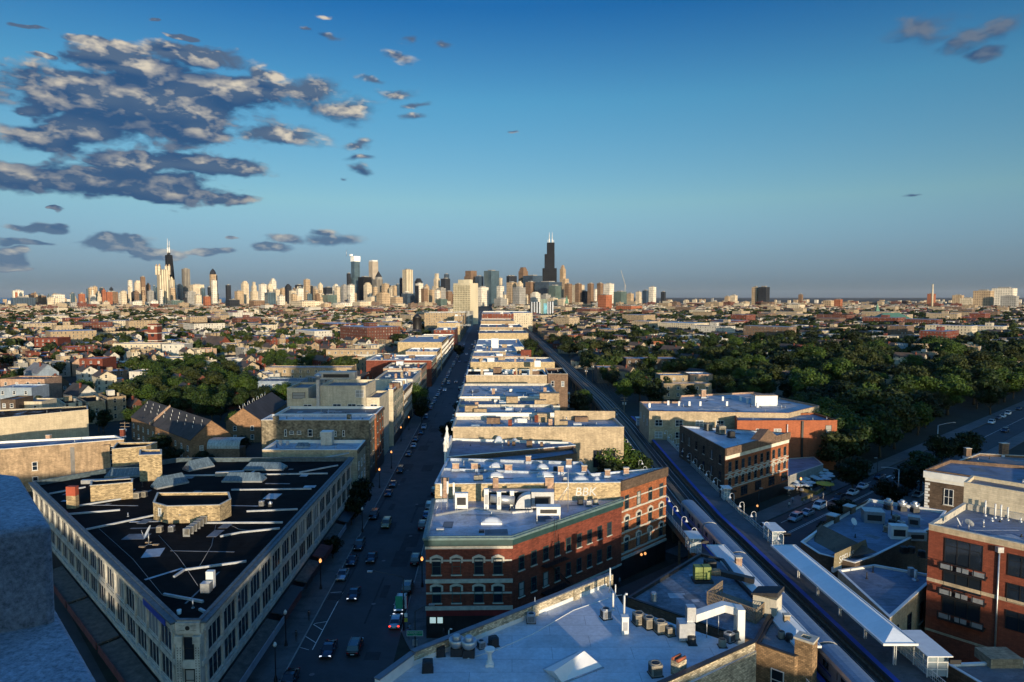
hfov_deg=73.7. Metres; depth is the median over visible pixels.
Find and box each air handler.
[531,489,553,507]
[536,504,560,518]
[861,507,884,523]
[888,523,908,539]
[907,529,926,540]
[908,514,920,527]
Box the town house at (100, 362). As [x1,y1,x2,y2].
[79,356,116,368]
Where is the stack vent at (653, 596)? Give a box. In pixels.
[650,591,656,601]
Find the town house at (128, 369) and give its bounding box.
[119,361,134,372]
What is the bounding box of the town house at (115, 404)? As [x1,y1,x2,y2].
[98,389,125,421]
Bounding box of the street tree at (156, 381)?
[141,375,169,390]
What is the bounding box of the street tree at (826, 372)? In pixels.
[821,369,834,382]
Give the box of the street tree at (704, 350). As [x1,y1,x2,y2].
[700,347,709,354]
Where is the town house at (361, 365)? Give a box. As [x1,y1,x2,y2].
[333,355,365,371]
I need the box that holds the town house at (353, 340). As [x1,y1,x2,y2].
[343,336,358,343]
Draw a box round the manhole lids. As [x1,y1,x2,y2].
[309,440,441,675]
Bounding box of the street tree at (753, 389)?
[744,385,760,392]
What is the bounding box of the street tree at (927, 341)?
[921,337,941,343]
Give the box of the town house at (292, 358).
[285,357,305,364]
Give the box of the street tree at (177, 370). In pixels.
[168,365,193,374]
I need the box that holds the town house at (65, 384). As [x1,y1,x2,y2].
[52,373,68,397]
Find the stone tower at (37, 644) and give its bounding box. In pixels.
[0,474,95,681]
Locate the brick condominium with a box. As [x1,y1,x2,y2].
[925,502,1023,661]
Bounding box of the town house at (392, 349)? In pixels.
[381,346,397,352]
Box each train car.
[681,500,715,536]
[703,523,745,553]
[735,553,783,591]
[782,592,836,655]
[817,644,874,681]
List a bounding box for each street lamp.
[273,642,277,681]
[284,610,287,646]
[319,558,321,588]
[361,507,363,531]
[421,557,423,586]
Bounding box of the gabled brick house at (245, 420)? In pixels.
[226,392,286,441]
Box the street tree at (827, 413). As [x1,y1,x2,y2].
[812,408,854,431]
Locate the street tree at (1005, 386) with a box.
[998,382,1009,403]
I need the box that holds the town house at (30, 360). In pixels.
[26,357,41,366]
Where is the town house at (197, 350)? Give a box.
[190,348,204,354]
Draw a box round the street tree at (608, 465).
[595,459,637,472]
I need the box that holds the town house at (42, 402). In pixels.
[24,398,56,407]
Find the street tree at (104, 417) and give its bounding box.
[95,409,113,433]
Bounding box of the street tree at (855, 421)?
[834,411,884,458]
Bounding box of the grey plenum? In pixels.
[489,489,530,504]
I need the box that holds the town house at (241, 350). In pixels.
[235,345,259,356]
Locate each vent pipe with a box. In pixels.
[608,568,611,592]
[611,592,614,610]
[623,593,627,613]
[912,569,918,580]
[983,500,986,515]
[999,505,1002,518]
[1005,507,1009,520]
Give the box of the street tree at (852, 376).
[841,369,870,387]
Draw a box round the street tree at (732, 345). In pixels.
[725,342,738,350]
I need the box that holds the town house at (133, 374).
[129,369,164,379]
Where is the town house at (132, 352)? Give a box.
[126,349,139,359]
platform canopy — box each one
[706,545,821,647]
[770,545,918,664]
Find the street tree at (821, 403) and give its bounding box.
[808,396,840,408]
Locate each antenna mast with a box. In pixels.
[435,484,441,511]
[446,481,448,510]
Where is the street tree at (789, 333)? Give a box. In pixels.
[783,330,796,337]
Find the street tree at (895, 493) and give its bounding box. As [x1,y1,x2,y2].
[870,478,910,502]
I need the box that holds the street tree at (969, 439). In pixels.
[948,431,986,457]
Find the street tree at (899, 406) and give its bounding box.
[870,396,920,448]
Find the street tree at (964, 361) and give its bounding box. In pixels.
[939,353,971,369]
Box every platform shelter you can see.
[684,531,708,552]
[720,485,736,498]
[762,522,790,544]
[900,630,960,676]
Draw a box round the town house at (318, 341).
[315,339,328,343]
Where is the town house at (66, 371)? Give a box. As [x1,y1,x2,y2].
[50,360,70,376]
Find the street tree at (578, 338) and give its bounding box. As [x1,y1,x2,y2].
[574,336,582,340]
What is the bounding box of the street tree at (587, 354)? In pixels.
[578,350,594,359]
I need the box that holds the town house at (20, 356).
[15,354,25,360]
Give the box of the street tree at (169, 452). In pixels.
[162,446,184,458]
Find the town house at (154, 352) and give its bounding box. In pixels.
[149,349,160,354]
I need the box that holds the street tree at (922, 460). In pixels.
[899,450,940,490]
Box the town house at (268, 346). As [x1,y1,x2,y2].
[261,343,277,349]
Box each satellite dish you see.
[138,525,158,547]
[851,518,856,527]
[965,519,973,530]
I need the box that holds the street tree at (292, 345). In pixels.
[286,343,297,347]
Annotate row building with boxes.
[261,414,375,481]
[262,430,366,487]
[276,406,384,472]
[366,354,436,386]
[375,368,420,416]
[383,361,426,388]
[383,382,412,428]
[388,378,406,446]
[398,335,448,370]
[406,347,440,377]
[421,334,453,358]
[424,312,465,334]
[434,327,457,344]
[437,320,470,341]
[443,426,575,462]
[451,410,623,472]
[454,314,463,337]
[454,402,554,416]
[457,396,559,409]
[459,384,559,403]
[460,447,576,460]
[465,367,546,383]
[470,357,554,371]
[472,349,530,356]
[474,338,516,350]
[476,339,523,350]
[478,329,527,348]
[480,324,522,329]
[481,318,513,323]
[482,312,513,319]
[483,311,531,330]
[545,368,567,410]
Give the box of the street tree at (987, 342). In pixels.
[980,340,991,345]
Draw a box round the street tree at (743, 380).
[738,376,759,387]
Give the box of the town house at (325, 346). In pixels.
[320,344,334,349]
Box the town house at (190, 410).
[178,382,198,412]
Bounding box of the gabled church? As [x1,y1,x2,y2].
[202,335,229,346]
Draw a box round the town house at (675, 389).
[661,381,711,398]
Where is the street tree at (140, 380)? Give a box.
[133,375,149,387]
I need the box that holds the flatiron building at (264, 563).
[28,442,354,681]
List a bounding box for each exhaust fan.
[449,633,464,656]
[461,634,476,658]
[883,498,892,509]
[897,499,906,511]
[910,501,919,512]
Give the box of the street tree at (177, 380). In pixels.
[167,375,190,385]
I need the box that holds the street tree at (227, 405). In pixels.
[218,401,230,419]
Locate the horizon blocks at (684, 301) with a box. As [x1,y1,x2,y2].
[2,298,1023,304]
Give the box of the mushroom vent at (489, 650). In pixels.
[484,646,494,666]
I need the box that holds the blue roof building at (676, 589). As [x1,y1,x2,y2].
[627,552,771,650]
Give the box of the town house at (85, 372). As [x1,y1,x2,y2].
[75,364,98,381]
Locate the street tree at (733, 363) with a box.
[719,356,739,375]
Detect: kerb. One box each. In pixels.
[279,367,450,681]
[401,343,476,630]
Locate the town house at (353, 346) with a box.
[346,344,361,347]
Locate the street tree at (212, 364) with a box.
[206,358,227,368]
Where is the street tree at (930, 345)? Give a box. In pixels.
[927,342,939,351]
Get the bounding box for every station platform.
[631,416,945,681]
[666,497,825,681]
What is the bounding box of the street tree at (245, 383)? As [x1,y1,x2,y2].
[225,373,257,393]
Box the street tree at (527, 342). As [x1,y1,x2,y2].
[523,338,538,348]
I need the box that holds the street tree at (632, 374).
[624,369,644,393]
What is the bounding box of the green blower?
[691,564,754,583]
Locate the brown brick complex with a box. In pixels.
[639,389,818,455]
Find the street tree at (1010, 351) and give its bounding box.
[1002,345,1023,361]
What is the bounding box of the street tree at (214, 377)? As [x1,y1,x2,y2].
[199,370,230,388]
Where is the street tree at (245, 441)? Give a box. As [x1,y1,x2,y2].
[238,435,253,449]
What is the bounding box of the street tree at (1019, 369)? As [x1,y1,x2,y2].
[1014,367,1023,391]
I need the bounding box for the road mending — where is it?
[327,384,460,659]
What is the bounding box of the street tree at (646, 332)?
[642,330,651,334]
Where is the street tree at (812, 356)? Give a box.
[807,354,824,360]
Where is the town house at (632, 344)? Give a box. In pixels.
[628,341,646,346]
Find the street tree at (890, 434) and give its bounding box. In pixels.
[862,410,905,457]
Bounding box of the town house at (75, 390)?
[63,382,97,397]
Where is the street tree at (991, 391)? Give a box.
[975,379,1005,414]
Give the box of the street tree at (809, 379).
[788,369,830,394]
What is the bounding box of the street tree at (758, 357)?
[744,354,769,363]
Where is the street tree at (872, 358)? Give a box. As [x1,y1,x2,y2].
[863,352,884,367]
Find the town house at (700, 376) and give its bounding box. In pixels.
[684,372,712,381]
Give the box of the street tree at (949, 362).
[936,356,963,371]
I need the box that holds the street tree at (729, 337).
[726,334,738,339]
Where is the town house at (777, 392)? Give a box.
[765,370,789,395]
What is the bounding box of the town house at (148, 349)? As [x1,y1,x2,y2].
[131,346,154,351]
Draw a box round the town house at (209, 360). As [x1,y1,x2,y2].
[204,356,216,363]
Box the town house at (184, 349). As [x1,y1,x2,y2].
[179,347,193,354]
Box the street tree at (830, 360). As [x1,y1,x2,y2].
[822,357,840,363]
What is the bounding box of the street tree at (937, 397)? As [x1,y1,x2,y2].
[925,390,942,409]
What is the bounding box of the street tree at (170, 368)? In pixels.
[166,366,176,371]
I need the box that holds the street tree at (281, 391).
[271,382,291,400]
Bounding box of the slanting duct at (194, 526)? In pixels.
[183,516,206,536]
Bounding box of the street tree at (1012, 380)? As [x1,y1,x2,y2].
[993,367,1023,401]
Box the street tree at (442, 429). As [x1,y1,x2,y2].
[438,420,453,438]
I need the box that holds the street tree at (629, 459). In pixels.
[595,438,645,469]
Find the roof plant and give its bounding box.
[318,371,356,378]
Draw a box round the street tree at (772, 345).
[766,341,779,348]
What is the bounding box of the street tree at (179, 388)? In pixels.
[170,383,195,397]
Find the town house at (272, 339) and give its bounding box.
[266,336,277,344]
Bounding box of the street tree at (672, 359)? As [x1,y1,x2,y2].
[670,358,682,371]
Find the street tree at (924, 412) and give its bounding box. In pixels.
[911,400,936,434]
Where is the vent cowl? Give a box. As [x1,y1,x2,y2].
[907,567,914,576]
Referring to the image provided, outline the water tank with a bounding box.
[412,314,421,335]
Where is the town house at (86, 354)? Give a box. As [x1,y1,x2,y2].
[82,352,93,357]
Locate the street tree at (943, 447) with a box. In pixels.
[922,434,959,462]
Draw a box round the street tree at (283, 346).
[278,344,289,347]
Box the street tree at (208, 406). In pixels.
[191,389,227,420]
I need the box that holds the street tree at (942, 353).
[933,350,948,358]
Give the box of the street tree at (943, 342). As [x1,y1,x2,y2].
[936,339,967,353]
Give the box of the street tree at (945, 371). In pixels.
[930,365,962,378]
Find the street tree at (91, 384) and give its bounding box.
[76,379,97,388]
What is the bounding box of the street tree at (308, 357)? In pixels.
[303,354,315,364]
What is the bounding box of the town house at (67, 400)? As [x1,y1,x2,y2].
[57,395,81,406]
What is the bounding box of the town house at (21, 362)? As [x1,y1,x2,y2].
[13,359,27,366]
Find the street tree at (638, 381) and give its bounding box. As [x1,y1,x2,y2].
[628,372,652,402]
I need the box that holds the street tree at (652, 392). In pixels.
[640,382,668,400]
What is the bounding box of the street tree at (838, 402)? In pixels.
[818,397,858,415]
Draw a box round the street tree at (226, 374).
[208,367,236,378]
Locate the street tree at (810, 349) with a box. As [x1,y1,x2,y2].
[802,343,828,358]
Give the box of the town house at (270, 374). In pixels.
[261,371,279,377]
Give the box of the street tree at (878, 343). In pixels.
[865,339,887,347]
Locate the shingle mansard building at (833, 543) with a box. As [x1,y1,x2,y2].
[801,498,945,577]
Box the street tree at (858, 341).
[852,338,863,344]
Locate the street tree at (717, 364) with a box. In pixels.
[703,358,730,388]
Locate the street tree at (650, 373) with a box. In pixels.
[645,368,661,378]
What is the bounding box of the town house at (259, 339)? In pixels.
[252,337,264,341]
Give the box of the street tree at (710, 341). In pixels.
[702,336,717,346]
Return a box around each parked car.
[279,667,299,681]
[319,639,337,657]
[336,568,349,580]
[346,554,358,565]
[346,637,363,655]
[347,586,360,600]
[353,537,365,550]
[366,551,377,562]
[369,508,378,519]
[381,516,391,527]
[384,489,392,496]
[389,480,396,486]
[389,613,402,628]
[393,593,407,611]
[396,465,403,472]
[401,579,413,593]
[405,451,411,455]
[410,553,421,564]
[418,519,426,529]
[421,423,426,428]
[422,510,428,518]
[425,501,430,509]
[431,486,434,494]
[787,511,803,522]
[801,507,814,516]
[812,499,826,509]
[831,492,845,500]
[846,488,858,495]
[856,482,868,489]
[873,473,884,479]
[912,490,924,497]
[988,419,995,423]
[1001,426,1009,432]
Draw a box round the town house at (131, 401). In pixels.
[126,396,141,409]
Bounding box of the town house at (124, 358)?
[121,349,129,360]
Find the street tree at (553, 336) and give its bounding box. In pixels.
[547,333,557,339]
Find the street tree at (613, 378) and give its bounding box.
[607,373,620,390]
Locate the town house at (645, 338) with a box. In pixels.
[635,336,652,345]
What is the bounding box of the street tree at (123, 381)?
[117,379,138,389]
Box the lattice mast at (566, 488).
[556,468,568,503]
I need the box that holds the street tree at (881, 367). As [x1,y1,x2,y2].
[870,362,892,374]
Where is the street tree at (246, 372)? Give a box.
[239,370,251,376]
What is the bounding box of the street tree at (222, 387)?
[211,384,236,399]
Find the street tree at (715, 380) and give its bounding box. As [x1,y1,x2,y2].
[708,375,719,393]
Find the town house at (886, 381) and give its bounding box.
[883,375,895,386]
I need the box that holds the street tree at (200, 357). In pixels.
[188,353,208,359]
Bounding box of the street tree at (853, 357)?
[842,351,865,367]
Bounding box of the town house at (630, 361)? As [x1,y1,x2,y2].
[622,357,677,372]
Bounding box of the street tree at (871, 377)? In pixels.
[855,372,890,390]
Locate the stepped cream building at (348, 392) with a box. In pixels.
[287,373,388,455]
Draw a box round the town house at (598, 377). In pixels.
[594,365,618,382]
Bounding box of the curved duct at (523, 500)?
[490,491,530,508]
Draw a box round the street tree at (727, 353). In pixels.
[723,351,742,357]
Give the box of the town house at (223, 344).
[213,341,226,354]
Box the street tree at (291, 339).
[288,336,298,341]
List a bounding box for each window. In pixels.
[32,462,37,470]
[34,492,37,506]
[39,497,42,514]
[44,502,48,521]
[49,508,54,528]
[51,529,54,547]
[55,514,59,533]
[56,536,60,554]
[61,520,66,541]
[62,543,67,562]
[68,526,73,548]
[68,549,73,569]
[74,533,80,556]
[75,557,81,578]
[81,540,87,563]
[82,565,88,587]
[89,549,95,572]
[90,574,96,596]
[97,557,104,582]
[98,582,105,607]
[106,566,113,592]
[107,592,114,617]
[115,575,123,602]
[116,602,124,629]
[125,585,134,614]
[126,613,135,642]
[136,596,145,626]
[137,625,146,655]
[147,610,157,639]
[148,638,158,669]
[157,508,161,516]
[160,623,171,655]
[161,652,171,681]
[183,637,194,660]
[185,669,194,681]
[208,614,222,651]
[209,645,223,681]
[224,597,236,633]
[225,627,237,662]
[238,583,249,616]
[239,612,249,643]
[251,570,260,600]
[251,597,261,625]
[262,557,271,586]
[263,583,271,611]
[273,546,280,573]
[273,572,281,597]
[282,536,289,562]
[283,560,290,584]
[291,527,297,551]
[291,549,298,572]
[292,392,304,398]
[299,518,305,541]
[300,540,305,561]
[307,429,312,436]
[307,510,312,531]
[307,531,312,552]
[314,503,319,522]
[314,523,319,542]
[320,496,325,515]
[320,515,325,533]
[326,489,330,508]
[326,508,331,525]
[332,483,336,500]
[332,501,336,518]
[337,477,341,494]
[337,495,341,512]
[342,472,345,488]
[342,489,345,505]
[347,466,350,482]
[347,484,349,498]
[355,390,363,397]
[430,555,442,575]
[430,583,442,604]
[430,617,435,622]
[437,617,442,622]
[450,555,462,575]
[450,583,462,603]
[472,554,484,575]
[472,583,484,603]
[491,554,503,575]
[491,583,503,603]
[518,554,525,571]
[518,581,524,598]
[530,550,537,566]
[530,576,537,593]
[542,545,549,562]
[542,571,548,587]
[554,566,560,582]
[555,541,560,557]
[565,537,571,552]
[565,561,571,577]
[576,533,582,548]
[576,557,581,573]
[586,553,592,568]
[587,529,592,544]
[593,450,601,466]
[597,525,602,540]
[597,549,602,564]
[606,545,611,560]
[607,450,614,461]
[607,522,612,536]
[623,514,629,531]
[623,534,629,552]
[624,494,629,509]
[635,530,641,547]
[636,490,640,505]
[636,509,641,526]
[647,505,652,521]
[647,525,652,541]
[648,487,652,501]
[655,420,662,426]
[655,431,662,438]
[658,501,663,517]
[658,520,663,537]
[659,483,663,497]
[675,420,682,426]
[696,420,702,425]
[716,421,723,424]
[726,489,732,499]
[727,474,731,486]
[728,462,731,472]
[734,472,738,484]
[735,460,738,470]
[741,458,744,468]
[741,470,744,482]
[741,484,747,495]
[747,468,751,480]
[748,456,751,466]
[753,467,757,478]
[754,455,756,464]
[755,480,760,490]
[759,465,763,476]
[760,453,762,462]
[765,463,769,474]
[766,451,769,461]
[768,475,774,485]
[770,668,783,681]
[771,461,775,472]
[777,459,780,470]
[781,471,786,481]
[783,458,786,469]
[825,425,831,433]
[907,612,911,629]
[919,601,923,624]
[942,593,980,622]
[943,488,953,506]
[943,567,981,596]
[944,538,982,570]
[1005,609,1023,633]
[1006,582,1023,605]
[1007,553,1023,578]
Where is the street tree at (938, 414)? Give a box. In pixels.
[924,403,945,427]
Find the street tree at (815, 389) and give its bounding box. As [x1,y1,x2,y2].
[803,386,835,399]
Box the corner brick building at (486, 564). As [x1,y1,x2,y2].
[422,496,624,637]
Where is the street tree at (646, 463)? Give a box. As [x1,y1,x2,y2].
[625,454,653,468]
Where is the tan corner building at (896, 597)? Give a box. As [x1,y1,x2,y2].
[838,564,926,656]
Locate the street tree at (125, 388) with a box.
[98,381,138,399]
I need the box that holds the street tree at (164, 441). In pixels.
[147,434,171,450]
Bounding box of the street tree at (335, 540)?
[324,535,344,557]
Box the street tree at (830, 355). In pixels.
[824,353,837,359]
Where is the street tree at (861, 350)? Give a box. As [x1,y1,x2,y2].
[854,344,868,356]
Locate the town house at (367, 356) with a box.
[355,353,397,358]
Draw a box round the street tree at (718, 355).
[712,348,734,358]
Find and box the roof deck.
[707,580,764,623]
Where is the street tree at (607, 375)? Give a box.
[605,370,621,387]
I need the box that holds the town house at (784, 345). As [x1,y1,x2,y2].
[779,343,800,348]
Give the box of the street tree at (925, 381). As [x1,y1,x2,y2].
[906,374,939,391]
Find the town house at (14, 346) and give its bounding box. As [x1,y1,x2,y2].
[0,345,20,349]
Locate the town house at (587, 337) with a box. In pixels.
[582,336,596,339]
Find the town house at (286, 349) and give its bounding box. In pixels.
[275,348,292,358]
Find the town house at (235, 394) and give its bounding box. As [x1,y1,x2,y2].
[227,387,242,409]
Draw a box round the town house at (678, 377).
[655,373,687,380]
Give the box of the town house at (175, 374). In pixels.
[171,373,184,377]
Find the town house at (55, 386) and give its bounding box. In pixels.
[0,376,61,397]
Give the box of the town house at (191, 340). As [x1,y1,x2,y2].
[188,337,204,342]
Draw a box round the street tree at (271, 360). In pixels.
[266,357,284,365]
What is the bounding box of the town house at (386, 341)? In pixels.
[378,339,391,343]
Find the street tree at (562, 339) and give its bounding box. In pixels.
[559,337,573,343]
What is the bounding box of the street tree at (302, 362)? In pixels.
[286,359,307,364]
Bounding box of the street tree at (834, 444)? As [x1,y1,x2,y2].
[815,431,870,463]
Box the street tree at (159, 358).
[152,355,165,362]
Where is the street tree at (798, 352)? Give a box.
[790,347,809,359]
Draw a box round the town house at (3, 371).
[0,368,9,375]
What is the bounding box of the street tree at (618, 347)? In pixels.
[615,345,624,350]
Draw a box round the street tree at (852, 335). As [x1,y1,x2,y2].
[843,329,862,341]
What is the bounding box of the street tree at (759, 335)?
[754,332,765,338]
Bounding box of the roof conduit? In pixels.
[467,595,619,658]
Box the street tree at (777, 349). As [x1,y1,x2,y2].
[769,347,789,357]
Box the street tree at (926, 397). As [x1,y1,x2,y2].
[910,390,943,430]
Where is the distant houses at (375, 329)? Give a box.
[0,300,1023,385]
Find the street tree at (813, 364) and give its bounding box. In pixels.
[799,358,819,371]
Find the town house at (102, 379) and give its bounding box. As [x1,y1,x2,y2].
[92,369,116,392]
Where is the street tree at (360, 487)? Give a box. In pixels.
[349,477,373,514]
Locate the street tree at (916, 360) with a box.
[901,354,925,366]
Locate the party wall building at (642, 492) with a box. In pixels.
[434,455,667,580]
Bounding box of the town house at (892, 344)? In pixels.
[886,341,896,346]
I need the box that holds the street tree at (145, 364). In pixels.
[135,359,163,369]
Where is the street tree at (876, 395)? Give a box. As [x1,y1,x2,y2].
[861,388,918,427]
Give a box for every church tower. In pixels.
[147,324,162,341]
[565,296,568,306]
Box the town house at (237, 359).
[225,357,242,362]
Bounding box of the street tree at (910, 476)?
[892,464,924,495]
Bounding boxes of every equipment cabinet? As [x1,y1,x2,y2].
[455,492,467,511]
[484,488,488,510]
[497,491,500,509]
[510,490,513,508]
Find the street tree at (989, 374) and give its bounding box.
[952,367,1003,404]
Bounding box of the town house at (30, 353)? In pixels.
[25,350,39,356]
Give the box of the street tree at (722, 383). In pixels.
[716,374,733,392]
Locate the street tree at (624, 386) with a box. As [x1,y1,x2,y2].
[613,378,633,398]
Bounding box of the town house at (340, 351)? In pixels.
[326,348,379,355]
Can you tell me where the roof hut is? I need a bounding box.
[751,586,783,616]
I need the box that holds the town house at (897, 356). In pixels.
[893,352,926,364]
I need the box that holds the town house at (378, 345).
[360,343,384,350]
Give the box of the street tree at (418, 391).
[412,382,428,403]
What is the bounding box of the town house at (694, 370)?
[685,368,716,371]
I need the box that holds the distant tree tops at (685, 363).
[0,303,1023,392]
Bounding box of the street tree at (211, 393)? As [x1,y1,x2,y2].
[183,383,213,415]
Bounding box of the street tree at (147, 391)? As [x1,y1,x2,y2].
[130,383,159,400]
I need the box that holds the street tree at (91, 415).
[88,405,96,422]
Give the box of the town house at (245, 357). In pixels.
[237,354,255,363]
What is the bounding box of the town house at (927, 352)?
[913,349,937,354]
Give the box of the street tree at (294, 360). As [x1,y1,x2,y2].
[286,359,297,363]
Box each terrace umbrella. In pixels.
[784,486,794,495]
[816,481,833,488]
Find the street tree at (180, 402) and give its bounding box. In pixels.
[164,385,199,410]
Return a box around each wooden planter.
[801,488,815,494]
[801,493,812,500]
[816,486,823,494]
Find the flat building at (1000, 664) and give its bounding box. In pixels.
[946,647,1023,681]
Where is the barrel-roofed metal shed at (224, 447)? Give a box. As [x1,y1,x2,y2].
[207,437,245,456]
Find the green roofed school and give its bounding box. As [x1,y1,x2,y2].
[874,313,911,318]
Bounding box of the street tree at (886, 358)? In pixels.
[864,352,889,362]
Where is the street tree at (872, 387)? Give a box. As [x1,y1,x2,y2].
[845,382,884,400]
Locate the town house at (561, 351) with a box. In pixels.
[558,344,577,353]
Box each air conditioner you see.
[133,491,140,498]
[141,491,147,497]
[155,525,164,532]
[168,525,175,531]
[258,500,264,506]
[422,658,433,673]
[436,645,445,657]
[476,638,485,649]
[487,635,499,647]
[526,612,535,623]
[577,498,583,504]
[585,499,591,506]
[592,498,598,504]
[599,606,612,620]
[631,610,644,626]
[642,614,655,630]
[647,659,663,678]
[652,618,667,635]
[665,624,676,637]
[686,635,697,645]
[703,423,713,430]
[703,558,716,567]
[715,425,726,434]
[717,637,727,648]
[724,630,735,643]
[726,431,735,437]
[732,630,740,640]
[776,630,784,639]
[785,632,792,642]
[882,525,887,532]
[892,514,899,521]
[899,546,908,553]
[908,545,915,553]
[917,549,925,557]
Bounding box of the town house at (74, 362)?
[68,356,79,375]
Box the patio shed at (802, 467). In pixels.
[788,457,823,491]
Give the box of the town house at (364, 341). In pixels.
[358,338,371,343]
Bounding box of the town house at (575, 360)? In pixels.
[570,356,595,369]
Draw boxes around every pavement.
[246,311,480,681]
[401,336,478,649]
[665,401,1023,557]
[903,431,1023,504]
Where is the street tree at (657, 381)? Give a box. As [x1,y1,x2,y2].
[653,376,671,388]
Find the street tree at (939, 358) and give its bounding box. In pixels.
[935,353,951,362]
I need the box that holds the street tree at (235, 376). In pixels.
[225,375,240,386]
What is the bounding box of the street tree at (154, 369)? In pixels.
[140,364,169,375]
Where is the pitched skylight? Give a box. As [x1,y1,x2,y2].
[543,651,603,681]
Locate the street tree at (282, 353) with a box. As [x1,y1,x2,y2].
[275,349,287,357]
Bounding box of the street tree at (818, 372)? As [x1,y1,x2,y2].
[790,368,822,377]
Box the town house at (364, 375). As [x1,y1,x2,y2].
[350,370,373,378]
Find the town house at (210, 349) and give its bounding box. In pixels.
[201,347,216,355]
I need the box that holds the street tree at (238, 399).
[223,387,249,411]
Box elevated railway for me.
[523,327,885,681]
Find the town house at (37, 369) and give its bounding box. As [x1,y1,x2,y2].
[23,362,58,375]
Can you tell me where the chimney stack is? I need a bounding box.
[931,284,933,306]
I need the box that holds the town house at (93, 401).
[77,395,105,423]
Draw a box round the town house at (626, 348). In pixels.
[611,346,630,350]
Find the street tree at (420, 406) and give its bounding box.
[412,396,430,422]
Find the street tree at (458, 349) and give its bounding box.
[453,344,464,354]
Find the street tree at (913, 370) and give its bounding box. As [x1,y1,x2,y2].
[908,365,930,378]
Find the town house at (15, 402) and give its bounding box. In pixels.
[0,396,32,409]
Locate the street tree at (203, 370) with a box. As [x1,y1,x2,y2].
[200,368,211,375]
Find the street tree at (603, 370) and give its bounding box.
[599,365,618,385]
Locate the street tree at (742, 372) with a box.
[731,367,755,381]
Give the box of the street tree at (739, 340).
[728,337,743,346]
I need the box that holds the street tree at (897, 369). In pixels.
[885,363,917,378]
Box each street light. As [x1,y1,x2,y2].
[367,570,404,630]
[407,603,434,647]
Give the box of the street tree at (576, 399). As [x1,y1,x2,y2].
[568,392,591,410]
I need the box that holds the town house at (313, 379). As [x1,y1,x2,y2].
[305,376,331,383]
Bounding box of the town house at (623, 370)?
[615,365,634,378]
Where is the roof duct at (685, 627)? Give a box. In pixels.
[676,601,744,644]

